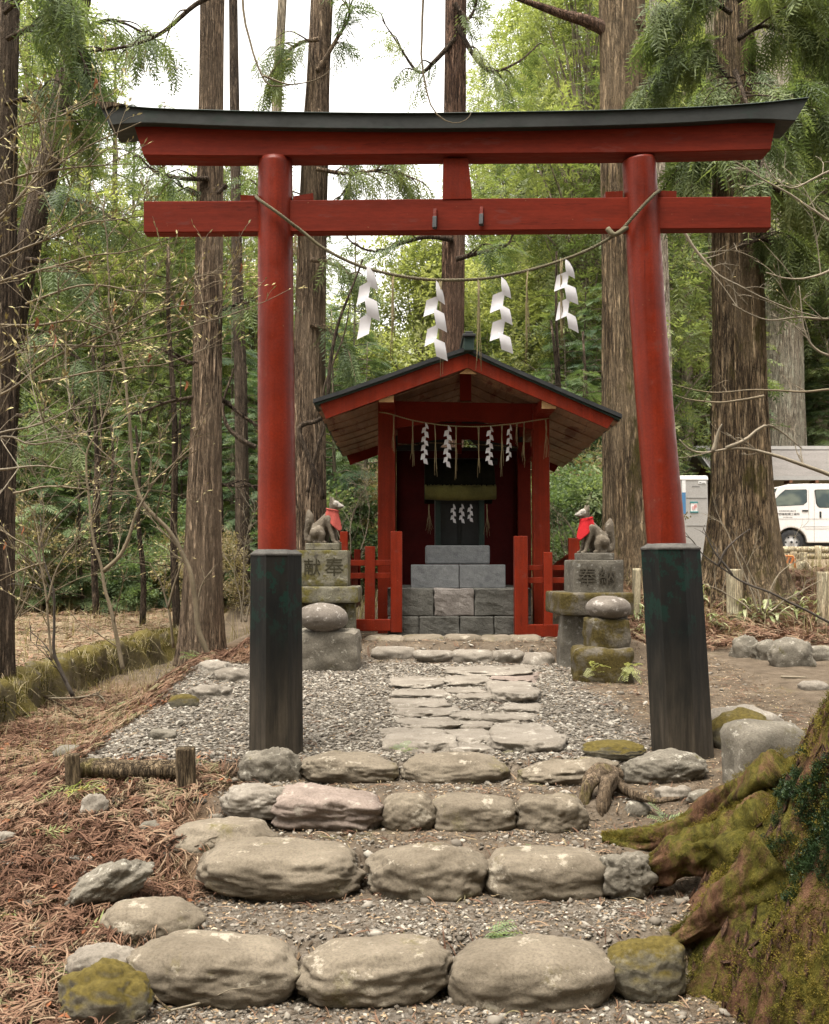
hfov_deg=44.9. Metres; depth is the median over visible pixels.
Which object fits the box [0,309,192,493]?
bare shrub
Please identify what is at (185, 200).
light cedar
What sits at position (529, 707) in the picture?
flagstone
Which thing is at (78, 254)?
larch tree
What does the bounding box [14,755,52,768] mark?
fallen branch
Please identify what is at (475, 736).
flagstone
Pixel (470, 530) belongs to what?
door
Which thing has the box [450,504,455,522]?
paper streamer
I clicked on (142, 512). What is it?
dry shrub
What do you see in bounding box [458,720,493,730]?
flagstone
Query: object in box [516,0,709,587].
cedar tree
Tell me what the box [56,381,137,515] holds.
fir tree
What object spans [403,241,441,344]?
leafy tree
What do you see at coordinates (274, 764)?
boulder
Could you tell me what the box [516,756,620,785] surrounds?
boulder
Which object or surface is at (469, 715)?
flagstone
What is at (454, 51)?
cedar tree
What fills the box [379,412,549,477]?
straw rope
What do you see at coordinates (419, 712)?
flagstone
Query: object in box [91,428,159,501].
bare sapling
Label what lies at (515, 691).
flagstone
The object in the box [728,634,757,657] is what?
rock
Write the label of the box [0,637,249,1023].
fallen cedar fronds
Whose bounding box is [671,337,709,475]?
fir tree
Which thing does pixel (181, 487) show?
bare sapling
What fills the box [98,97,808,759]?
torii gate
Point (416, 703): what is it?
flagstone
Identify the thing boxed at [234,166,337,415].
larch tree
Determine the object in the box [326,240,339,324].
cedar tree
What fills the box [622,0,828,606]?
cedar tree
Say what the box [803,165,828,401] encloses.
cedar tree
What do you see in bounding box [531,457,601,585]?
evergreen shrub
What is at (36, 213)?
cedar tree
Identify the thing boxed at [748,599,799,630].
bamboo grass
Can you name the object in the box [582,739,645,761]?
boulder
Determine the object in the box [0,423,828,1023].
ground
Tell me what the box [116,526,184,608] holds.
dry shrub
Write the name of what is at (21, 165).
light cedar
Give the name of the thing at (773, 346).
light cedar
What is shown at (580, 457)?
dry shrub
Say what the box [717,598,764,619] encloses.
bamboo grass
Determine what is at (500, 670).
flagstone
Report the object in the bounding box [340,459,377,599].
dry shrub
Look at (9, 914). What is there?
conifer sprig
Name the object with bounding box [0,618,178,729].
mossy wall
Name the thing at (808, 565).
prop stick
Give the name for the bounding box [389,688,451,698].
flagstone
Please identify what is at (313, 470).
vine stem
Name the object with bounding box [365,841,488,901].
boulder
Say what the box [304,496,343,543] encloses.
fox statue
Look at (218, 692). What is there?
rock
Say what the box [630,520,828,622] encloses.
bare branch
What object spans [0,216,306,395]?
bare shrub
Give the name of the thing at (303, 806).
boulder
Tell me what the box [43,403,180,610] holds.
fir tree
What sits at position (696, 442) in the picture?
light cedar
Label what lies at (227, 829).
boulder
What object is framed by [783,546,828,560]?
log rail
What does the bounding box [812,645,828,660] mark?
rock
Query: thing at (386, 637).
kerb stone
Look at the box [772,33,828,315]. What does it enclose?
cedar tree
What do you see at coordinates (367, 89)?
sky
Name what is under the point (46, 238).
bare shrub
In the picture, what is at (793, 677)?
fallen branch
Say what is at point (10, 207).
bare shrub
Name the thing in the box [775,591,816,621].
bamboo grass
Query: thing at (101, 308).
light cedar
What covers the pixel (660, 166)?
cedar tree
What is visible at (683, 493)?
blue door
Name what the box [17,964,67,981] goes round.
conifer sprig
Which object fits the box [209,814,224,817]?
rock
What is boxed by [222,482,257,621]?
bare shrub
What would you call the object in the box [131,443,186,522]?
fir tree
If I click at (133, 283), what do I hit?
light cedar
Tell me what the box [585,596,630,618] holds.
egg stone
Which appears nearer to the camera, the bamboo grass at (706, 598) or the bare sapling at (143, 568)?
the bamboo grass at (706, 598)
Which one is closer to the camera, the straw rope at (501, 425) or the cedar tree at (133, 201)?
the straw rope at (501, 425)
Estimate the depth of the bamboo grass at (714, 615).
14.25 m
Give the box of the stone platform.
[387,545,531,635]
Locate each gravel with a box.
[0,634,804,1023]
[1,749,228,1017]
[17,755,743,1023]
[51,645,651,784]
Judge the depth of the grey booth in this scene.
22.03 m
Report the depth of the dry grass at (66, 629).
17.77 m
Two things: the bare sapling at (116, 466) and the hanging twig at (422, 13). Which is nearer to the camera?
the hanging twig at (422, 13)
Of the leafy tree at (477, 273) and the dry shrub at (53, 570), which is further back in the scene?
the leafy tree at (477, 273)
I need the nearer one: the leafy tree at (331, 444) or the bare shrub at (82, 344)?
the bare shrub at (82, 344)
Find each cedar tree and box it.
[0,0,115,678]
[16,0,192,495]
[17,1,86,255]
[18,33,126,499]
[20,0,301,666]
[59,56,117,355]
[68,17,180,378]
[106,145,157,280]
[135,100,193,437]
[223,0,435,549]
[229,0,249,606]
[272,0,286,110]
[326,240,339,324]
[327,0,567,446]
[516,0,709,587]
[562,0,783,412]
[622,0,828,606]
[649,0,672,394]
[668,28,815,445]
[670,4,790,475]
[693,283,824,363]
[705,4,714,493]
[754,7,806,445]
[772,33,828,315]
[793,27,828,445]
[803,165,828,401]
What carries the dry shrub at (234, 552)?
on the ground at (762, 671)
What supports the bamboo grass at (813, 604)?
on the ground at (762, 671)
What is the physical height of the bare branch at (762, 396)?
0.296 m
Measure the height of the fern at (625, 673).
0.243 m
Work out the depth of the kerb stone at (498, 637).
11.97 m
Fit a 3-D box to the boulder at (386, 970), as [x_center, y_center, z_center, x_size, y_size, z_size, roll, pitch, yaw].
[-0.185,2.147,4.690,0.748,0.278,0.422,0,-3,0]
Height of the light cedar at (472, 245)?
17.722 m
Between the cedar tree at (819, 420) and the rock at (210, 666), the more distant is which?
the cedar tree at (819, 420)
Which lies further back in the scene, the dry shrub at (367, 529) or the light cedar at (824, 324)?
the light cedar at (824, 324)
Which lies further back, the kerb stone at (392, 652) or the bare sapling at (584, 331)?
the bare sapling at (584, 331)
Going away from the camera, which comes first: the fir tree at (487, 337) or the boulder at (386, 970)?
the boulder at (386, 970)
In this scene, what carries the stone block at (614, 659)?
on the ground at (762, 671)
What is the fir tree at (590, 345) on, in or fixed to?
on the ground at (762, 671)
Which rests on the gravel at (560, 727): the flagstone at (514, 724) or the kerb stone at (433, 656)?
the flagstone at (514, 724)
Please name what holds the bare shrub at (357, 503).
on the ground at (762, 671)
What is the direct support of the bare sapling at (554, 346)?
on the ground at (762, 671)
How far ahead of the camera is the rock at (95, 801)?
6.25 m
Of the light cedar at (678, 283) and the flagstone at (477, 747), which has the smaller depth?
the flagstone at (477, 747)
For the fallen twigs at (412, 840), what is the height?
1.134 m
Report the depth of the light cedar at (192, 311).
40.28 m
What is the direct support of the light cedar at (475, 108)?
on the ground at (762, 671)
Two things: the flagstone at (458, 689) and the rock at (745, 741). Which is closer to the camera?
the rock at (745, 741)
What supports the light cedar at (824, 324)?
on the ground at (762, 671)
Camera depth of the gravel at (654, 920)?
5.73 m
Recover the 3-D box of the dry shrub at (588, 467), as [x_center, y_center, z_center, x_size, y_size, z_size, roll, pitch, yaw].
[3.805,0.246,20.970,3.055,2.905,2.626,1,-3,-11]
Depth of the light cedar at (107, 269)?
38.17 m
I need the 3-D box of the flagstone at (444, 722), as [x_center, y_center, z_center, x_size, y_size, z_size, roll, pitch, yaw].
[0.103,1.793,8.233,0.587,0.156,0.514,0,-3,-7]
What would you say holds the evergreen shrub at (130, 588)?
on the ground at (762, 671)
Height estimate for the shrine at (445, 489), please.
1.268 m
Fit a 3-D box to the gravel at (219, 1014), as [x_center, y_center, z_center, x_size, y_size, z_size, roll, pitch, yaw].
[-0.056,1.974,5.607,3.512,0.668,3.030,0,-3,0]
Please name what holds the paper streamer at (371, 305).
hanging from the straw rope at (612, 233)
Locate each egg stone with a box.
[302,603,347,631]
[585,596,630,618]
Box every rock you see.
[0,831,15,847]
[0,861,20,872]
[31,856,62,868]
[52,744,81,757]
[76,793,108,817]
[139,820,159,836]
[147,728,177,739]
[168,694,198,707]
[187,684,234,699]
[196,659,233,673]
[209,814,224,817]
[213,667,249,681]
[624,800,652,816]
[654,785,690,801]
[685,789,708,803]
[711,704,783,720]
[712,707,769,748]
[720,719,804,782]
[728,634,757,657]
[749,639,772,659]
[767,637,816,666]
[797,680,828,690]
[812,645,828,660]
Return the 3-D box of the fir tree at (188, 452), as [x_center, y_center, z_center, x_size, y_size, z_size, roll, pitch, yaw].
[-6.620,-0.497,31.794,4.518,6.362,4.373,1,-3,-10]
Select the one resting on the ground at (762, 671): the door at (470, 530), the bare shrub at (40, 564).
the bare shrub at (40, 564)
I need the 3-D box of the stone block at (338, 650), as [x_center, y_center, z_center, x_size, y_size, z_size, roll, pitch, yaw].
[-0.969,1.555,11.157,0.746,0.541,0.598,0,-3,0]
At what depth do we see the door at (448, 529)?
14.13 m
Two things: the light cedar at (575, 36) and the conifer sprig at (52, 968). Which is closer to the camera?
the conifer sprig at (52, 968)
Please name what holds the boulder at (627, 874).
on the ground at (762, 671)
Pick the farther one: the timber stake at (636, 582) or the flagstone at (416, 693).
the timber stake at (636, 582)
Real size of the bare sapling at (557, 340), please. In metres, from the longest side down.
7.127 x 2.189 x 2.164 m
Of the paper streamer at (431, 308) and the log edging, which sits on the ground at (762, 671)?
the log edging
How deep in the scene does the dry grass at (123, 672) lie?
10.43 m
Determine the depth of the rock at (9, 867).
5.61 m
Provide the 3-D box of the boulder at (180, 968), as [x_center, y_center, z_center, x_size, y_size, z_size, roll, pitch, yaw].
[-0.930,2.147,4.707,0.823,0.318,0.460,0,-3,0]
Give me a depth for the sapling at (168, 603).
13.45 m
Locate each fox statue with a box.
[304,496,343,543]
[575,505,614,552]
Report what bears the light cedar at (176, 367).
on the ground at (762, 671)
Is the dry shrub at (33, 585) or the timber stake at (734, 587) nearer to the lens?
the timber stake at (734, 587)
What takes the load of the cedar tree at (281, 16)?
on the ground at (762, 671)
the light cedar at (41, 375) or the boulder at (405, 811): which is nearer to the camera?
the boulder at (405, 811)
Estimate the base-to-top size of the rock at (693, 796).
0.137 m
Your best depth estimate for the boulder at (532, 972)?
4.50 m
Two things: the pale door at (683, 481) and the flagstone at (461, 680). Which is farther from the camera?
the pale door at (683, 481)
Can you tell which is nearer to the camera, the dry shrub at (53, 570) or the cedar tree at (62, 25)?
the cedar tree at (62, 25)
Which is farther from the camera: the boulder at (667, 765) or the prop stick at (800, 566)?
the prop stick at (800, 566)
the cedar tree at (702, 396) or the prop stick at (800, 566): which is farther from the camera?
the cedar tree at (702, 396)
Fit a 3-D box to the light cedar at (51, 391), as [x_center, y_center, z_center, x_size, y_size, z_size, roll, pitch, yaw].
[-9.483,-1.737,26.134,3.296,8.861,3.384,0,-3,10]
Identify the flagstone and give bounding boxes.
[378,727,446,737]
[378,730,458,753]
[384,698,451,708]
[388,675,448,688]
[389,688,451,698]
[392,705,460,717]
[393,716,462,729]
[440,664,538,676]
[443,675,492,686]
[444,686,487,693]
[445,729,489,743]
[448,710,483,720]
[449,743,495,753]
[454,693,492,700]
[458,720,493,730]
[481,712,537,722]
[486,680,541,702]
[487,725,567,753]
[488,671,539,682]
[490,722,540,731]
[497,702,541,712]
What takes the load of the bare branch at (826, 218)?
on the ground at (762, 671)
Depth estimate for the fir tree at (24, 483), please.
26.17 m
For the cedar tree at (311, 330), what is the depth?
17.93 m
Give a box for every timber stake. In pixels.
[632,568,640,623]
[726,569,742,620]
[799,552,806,568]
[817,571,828,631]
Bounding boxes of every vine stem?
[222,363,256,449]
[296,259,362,499]
[306,305,349,492]
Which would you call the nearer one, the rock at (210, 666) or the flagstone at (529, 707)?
the flagstone at (529, 707)
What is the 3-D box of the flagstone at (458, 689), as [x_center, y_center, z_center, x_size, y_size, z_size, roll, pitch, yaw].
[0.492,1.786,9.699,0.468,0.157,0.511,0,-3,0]
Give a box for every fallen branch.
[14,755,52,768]
[42,694,81,718]
[154,993,170,1010]
[161,985,259,1013]
[337,830,358,835]
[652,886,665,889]
[781,676,807,677]
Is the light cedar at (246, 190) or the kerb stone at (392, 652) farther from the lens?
the light cedar at (246, 190)
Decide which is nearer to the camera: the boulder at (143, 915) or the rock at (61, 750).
the boulder at (143, 915)
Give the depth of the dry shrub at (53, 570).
22.34 m
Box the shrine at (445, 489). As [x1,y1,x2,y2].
[424,458,497,544]
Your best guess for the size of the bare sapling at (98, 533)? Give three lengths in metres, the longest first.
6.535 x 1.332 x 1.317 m
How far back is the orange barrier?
20.49 m
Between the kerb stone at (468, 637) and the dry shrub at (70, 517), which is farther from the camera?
the dry shrub at (70, 517)
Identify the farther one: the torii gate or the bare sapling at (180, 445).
the bare sapling at (180, 445)
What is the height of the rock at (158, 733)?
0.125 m
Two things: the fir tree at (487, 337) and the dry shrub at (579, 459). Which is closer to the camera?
the dry shrub at (579, 459)
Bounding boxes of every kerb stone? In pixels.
[364,634,403,641]
[371,646,414,659]
[403,634,445,640]
[412,650,452,662]
[445,634,481,641]
[452,649,493,663]
[481,634,513,641]
[493,649,524,662]
[510,634,541,641]
[521,652,554,664]
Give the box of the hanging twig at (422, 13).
[420,0,470,122]
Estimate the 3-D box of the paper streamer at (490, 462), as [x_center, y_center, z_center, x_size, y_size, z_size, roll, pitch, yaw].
[0.978,-0.866,13.087,0.112,0.518,0.071,0,-3,0]
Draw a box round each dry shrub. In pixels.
[15,484,90,615]
[15,525,110,613]
[15,542,66,615]
[54,495,107,585]
[113,494,170,596]
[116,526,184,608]
[148,525,249,613]
[332,493,377,586]
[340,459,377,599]
[531,440,601,533]
[531,443,601,531]
[556,446,601,522]
[556,456,601,487]
[586,458,690,519]
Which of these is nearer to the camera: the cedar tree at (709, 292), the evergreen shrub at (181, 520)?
the evergreen shrub at (181, 520)
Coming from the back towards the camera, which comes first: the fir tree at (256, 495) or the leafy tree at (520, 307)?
the leafy tree at (520, 307)
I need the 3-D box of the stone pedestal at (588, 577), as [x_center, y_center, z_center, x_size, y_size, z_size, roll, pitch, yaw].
[2.000,1.152,11.581,0.831,1.359,0.963,0,-3,-3]
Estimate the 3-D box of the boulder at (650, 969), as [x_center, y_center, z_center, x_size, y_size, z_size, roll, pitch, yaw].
[1.076,2.119,4.649,0.372,0.309,0.234,0,-3,0]
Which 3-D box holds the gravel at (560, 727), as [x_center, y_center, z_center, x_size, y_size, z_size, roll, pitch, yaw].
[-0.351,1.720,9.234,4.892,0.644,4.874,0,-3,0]
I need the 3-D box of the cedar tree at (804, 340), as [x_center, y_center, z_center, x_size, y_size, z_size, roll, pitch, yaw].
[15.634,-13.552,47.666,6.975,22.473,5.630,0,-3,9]
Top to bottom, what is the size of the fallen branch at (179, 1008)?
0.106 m
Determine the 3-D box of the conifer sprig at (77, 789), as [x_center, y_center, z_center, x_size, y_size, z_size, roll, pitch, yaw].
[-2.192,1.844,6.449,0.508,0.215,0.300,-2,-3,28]
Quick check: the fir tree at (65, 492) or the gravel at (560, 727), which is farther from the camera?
the fir tree at (65, 492)
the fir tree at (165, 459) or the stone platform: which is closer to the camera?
the stone platform
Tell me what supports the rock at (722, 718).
on the ground at (762, 671)
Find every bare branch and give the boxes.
[241,0,332,86]
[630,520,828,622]
[673,374,828,402]
[678,420,828,476]
[683,151,828,356]
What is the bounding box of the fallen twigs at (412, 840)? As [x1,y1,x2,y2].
[0,634,812,1023]
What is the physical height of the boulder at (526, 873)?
0.310 m
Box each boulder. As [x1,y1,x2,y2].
[57,957,154,1023]
[64,858,154,911]
[65,942,133,973]
[100,896,205,944]
[126,929,300,1009]
[159,816,279,852]
[194,836,367,902]
[219,783,284,819]
[237,747,302,782]
[270,782,383,831]
[295,933,452,1008]
[301,750,399,783]
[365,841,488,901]
[380,792,435,831]
[400,751,510,783]
[433,792,516,831]
[447,933,615,1012]
[484,845,606,901]
[515,792,589,832]
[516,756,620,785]
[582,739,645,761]
[599,851,658,899]
[607,935,686,1003]
[621,748,708,784]
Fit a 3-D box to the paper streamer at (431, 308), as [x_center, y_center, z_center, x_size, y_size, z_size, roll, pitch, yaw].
[0.155,-1.412,7.396,0.179,0.599,0.101,0,-3,0]
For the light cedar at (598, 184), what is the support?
on the ground at (762, 671)
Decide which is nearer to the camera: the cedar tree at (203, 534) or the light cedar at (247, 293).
the cedar tree at (203, 534)
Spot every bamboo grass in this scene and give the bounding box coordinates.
[630,603,643,621]
[703,584,709,600]
[707,613,741,629]
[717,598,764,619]
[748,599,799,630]
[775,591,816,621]
[797,594,819,619]
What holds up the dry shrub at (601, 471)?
on the ground at (762, 671)
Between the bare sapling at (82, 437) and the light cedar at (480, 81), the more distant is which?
the light cedar at (480, 81)
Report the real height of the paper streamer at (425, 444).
0.549 m
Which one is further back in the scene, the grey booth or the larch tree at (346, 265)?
the larch tree at (346, 265)
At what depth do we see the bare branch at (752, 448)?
9.03 m
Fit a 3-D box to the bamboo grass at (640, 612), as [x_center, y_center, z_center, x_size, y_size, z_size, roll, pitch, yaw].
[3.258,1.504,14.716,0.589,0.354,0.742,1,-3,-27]
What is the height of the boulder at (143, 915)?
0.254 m
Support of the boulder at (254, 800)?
on the ground at (762, 671)
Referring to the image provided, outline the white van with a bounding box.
[774,484,828,552]
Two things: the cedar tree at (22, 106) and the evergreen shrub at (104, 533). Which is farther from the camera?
the cedar tree at (22, 106)
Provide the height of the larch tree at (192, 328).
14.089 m
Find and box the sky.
[17,0,593,353]
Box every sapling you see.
[0,501,81,696]
[19,331,61,499]
[30,343,204,669]
[38,317,144,618]
[49,332,102,614]
[50,389,108,561]
[59,160,218,653]
[60,379,135,607]
[64,393,119,536]
[67,424,149,612]
[81,337,128,581]
[81,352,120,479]
[87,426,183,628]
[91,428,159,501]
[97,511,227,647]
[102,245,237,628]
[140,410,243,601]
[151,314,232,594]
[154,419,188,497]
[159,377,188,523]
[182,336,257,610]
[518,251,601,472]
[525,320,592,448]
[547,314,587,458]
[551,332,600,398]
[568,292,600,388]
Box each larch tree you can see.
[19,150,135,517]
[92,166,189,499]
[177,181,230,465]
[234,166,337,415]
[337,194,395,345]
[496,105,538,359]
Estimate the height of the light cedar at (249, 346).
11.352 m
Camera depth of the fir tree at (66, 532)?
21.73 m
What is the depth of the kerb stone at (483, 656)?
11.41 m
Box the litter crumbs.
[0,631,811,1023]
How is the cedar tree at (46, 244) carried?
on the ground at (762, 671)
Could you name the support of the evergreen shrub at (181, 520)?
on the ground at (762, 671)
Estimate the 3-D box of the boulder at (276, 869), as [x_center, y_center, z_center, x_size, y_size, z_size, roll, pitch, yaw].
[-0.748,2.007,5.630,0.976,0.314,0.589,0,-3,0]
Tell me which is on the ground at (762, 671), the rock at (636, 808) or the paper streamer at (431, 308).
the rock at (636, 808)
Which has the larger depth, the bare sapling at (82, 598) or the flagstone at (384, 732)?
the bare sapling at (82, 598)
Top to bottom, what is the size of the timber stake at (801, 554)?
0.605 m
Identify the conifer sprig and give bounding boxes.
[0,909,23,921]
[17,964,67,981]
[34,780,107,803]
[35,825,83,839]
[93,909,103,933]
[180,651,216,658]
[392,740,416,751]
[484,919,522,938]
[647,803,682,825]
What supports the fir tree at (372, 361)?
on the ground at (762, 671)
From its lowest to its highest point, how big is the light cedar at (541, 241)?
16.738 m
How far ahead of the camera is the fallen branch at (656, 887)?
5.54 m
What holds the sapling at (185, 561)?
on the ground at (762, 671)
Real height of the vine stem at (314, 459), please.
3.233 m
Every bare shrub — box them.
[0,29,149,227]
[0,51,255,283]
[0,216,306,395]
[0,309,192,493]
[0,412,197,660]
[13,236,257,511]
[15,382,195,619]
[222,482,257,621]
[335,461,375,554]
[531,484,601,563]
[703,494,828,613]
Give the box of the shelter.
[683,446,828,552]
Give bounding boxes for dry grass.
[0,634,244,789]
[15,595,180,665]
[228,563,629,641]
[555,549,828,635]
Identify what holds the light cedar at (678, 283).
on the ground at (762, 671)
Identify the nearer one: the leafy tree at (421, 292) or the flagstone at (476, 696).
the flagstone at (476, 696)
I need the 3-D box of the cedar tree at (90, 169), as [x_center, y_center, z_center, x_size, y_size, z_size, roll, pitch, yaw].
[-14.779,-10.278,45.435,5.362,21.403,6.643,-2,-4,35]
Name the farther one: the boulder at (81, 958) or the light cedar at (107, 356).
the light cedar at (107, 356)
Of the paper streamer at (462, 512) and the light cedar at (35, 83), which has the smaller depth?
the paper streamer at (462, 512)
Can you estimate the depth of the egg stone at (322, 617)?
10.87 m
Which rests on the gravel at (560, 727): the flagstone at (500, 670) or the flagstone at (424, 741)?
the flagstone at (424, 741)
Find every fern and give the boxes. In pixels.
[585,661,610,676]
[620,663,641,683]
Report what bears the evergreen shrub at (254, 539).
on the ground at (762, 671)
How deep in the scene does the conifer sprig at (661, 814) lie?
6.17 m
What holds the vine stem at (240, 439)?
on the ground at (762, 671)
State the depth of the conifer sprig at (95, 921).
5.01 m
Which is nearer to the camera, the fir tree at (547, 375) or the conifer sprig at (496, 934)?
the conifer sprig at (496, 934)
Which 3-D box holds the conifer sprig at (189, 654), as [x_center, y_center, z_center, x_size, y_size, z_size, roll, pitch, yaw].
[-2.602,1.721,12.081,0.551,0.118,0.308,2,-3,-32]
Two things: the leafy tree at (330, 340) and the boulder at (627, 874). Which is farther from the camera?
the leafy tree at (330, 340)
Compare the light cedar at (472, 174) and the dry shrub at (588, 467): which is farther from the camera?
the light cedar at (472, 174)
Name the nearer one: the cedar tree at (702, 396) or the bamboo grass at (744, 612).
the bamboo grass at (744, 612)
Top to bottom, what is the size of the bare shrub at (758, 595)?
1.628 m
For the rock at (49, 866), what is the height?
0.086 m
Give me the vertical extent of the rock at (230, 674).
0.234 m
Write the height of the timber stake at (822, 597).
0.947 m
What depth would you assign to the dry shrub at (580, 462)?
21.57 m
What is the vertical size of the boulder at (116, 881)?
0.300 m
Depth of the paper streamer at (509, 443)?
13.09 m
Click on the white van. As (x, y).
(807, 504)
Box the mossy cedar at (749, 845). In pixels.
[579,688,828,1023]
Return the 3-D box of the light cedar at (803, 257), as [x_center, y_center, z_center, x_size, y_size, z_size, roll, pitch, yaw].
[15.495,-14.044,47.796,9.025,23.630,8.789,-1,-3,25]
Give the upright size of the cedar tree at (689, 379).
23.543 m
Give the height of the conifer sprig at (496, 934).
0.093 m
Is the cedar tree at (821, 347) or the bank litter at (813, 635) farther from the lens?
the cedar tree at (821, 347)
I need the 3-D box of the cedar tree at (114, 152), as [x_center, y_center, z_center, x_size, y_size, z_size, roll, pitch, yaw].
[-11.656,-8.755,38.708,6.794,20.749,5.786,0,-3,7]
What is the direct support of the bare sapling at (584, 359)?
on the ground at (762, 671)
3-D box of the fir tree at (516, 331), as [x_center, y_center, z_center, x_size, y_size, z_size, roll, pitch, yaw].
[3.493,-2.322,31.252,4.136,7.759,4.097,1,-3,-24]
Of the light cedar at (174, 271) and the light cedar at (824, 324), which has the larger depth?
the light cedar at (824, 324)
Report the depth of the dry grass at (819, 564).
15.11 m
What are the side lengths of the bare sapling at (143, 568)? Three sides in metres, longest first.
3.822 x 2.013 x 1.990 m
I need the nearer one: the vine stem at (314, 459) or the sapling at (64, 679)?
the sapling at (64, 679)
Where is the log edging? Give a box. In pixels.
[64,746,196,792]
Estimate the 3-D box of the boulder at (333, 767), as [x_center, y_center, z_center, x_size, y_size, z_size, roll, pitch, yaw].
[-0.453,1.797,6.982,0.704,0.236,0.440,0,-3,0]
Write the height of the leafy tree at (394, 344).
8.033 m
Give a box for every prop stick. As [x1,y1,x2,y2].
[796,561,804,575]
[802,560,813,572]
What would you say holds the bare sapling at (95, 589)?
on the ground at (762, 671)
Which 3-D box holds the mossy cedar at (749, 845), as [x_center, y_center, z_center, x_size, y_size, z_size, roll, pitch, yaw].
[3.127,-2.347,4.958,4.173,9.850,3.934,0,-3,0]
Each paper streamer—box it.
[356,265,379,338]
[421,423,428,463]
[423,281,447,360]
[443,426,451,467]
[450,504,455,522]
[459,504,464,523]
[467,504,472,521]
[485,426,493,464]
[490,277,512,353]
[506,425,511,460]
[554,260,578,332]
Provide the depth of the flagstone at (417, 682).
9.99 m
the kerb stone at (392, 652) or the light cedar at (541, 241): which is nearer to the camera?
the kerb stone at (392, 652)
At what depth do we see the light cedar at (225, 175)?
36.25 m
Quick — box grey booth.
[680,476,707,559]
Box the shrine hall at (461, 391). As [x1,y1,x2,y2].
[313,331,621,633]
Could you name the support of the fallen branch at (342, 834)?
on the ground at (762, 671)
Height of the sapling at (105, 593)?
3.737 m
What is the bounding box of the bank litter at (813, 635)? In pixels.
[553,564,828,650]
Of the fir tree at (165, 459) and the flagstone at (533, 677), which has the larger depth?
the fir tree at (165, 459)
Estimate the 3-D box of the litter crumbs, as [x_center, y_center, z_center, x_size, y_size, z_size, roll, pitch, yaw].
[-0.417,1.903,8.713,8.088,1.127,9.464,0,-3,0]
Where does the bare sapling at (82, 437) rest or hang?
on the ground at (762, 671)
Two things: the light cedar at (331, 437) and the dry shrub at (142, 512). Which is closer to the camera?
the dry shrub at (142, 512)
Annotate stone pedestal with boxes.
[297,543,361,628]
[545,553,633,666]
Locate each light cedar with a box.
[16,0,103,541]
[16,275,121,552]
[17,0,168,497]
[17,216,95,517]
[18,34,175,446]
[54,232,177,525]
[57,234,126,492]
[68,202,141,364]
[82,188,189,499]
[88,166,255,517]
[95,181,231,501]
[101,311,191,528]
[133,166,294,473]
[146,171,227,365]
[164,237,249,486]
[182,238,257,510]
[183,166,257,375]
[222,237,325,511]
[293,236,345,338]
[326,320,388,481]
[435,60,512,274]
[440,0,677,321]
[465,57,601,376]
[465,92,539,352]
[466,0,597,288]
[472,0,711,404]
[474,0,707,411]
[524,0,776,508]
[526,4,706,317]
[669,6,828,390]
[669,13,801,446]
[670,25,819,445]
[792,23,828,437]
[792,39,827,425]
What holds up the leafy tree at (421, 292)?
on the ground at (762, 671)
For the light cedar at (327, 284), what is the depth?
44.59 m
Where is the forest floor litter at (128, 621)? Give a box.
[0,602,232,699]
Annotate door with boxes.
[440,504,456,543]
[462,504,478,543]
[682,480,685,491]
[682,492,685,513]
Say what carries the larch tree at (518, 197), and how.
on the ground at (762, 671)
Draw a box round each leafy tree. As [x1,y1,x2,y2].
[186,417,257,515]
[325,318,348,479]
[325,394,346,476]
[326,197,511,484]
[374,323,413,368]
[402,258,515,446]
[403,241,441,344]
[467,244,600,474]
[693,235,820,409]
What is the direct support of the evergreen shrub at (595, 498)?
on the ground at (762, 671)
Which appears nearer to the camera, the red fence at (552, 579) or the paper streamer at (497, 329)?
the paper streamer at (497, 329)
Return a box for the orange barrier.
[786,555,794,567]
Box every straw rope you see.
[254,188,661,376]
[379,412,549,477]
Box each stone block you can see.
[302,628,361,670]
[570,644,633,683]
[582,617,630,648]
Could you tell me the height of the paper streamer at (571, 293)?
0.554 m
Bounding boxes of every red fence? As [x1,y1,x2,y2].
[340,531,401,631]
[513,536,579,636]
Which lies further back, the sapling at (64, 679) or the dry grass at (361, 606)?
the dry grass at (361, 606)
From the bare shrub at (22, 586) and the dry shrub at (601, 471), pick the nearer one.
the bare shrub at (22, 586)
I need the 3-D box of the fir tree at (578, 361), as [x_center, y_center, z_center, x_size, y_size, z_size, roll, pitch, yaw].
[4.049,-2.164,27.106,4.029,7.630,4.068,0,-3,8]
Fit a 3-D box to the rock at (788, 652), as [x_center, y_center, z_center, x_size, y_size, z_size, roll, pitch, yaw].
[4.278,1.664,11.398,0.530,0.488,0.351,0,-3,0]
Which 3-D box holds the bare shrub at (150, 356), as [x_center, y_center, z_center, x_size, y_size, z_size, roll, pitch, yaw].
[-2.168,-1.304,8.511,2.351,2.590,1.034,-1,-3,11]
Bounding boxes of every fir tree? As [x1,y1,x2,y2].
[15,290,105,585]
[15,403,131,616]
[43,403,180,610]
[46,428,118,605]
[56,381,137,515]
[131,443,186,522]
[163,294,257,534]
[179,401,229,501]
[222,372,257,597]
[223,310,327,544]
[225,321,344,576]
[245,309,377,596]
[325,262,400,494]
[326,341,385,496]
[464,331,503,446]
[507,315,546,372]
[530,292,599,475]
[531,364,566,551]
[531,369,601,528]
[565,282,601,451]
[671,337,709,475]
[803,328,828,445]
[805,349,828,445]
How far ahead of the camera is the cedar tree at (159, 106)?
40.82 m
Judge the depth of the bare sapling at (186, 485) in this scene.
18.21 m
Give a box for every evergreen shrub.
[57,500,162,606]
[100,489,185,609]
[100,536,182,613]
[181,507,257,605]
[247,472,377,603]
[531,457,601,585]
[553,458,601,536]

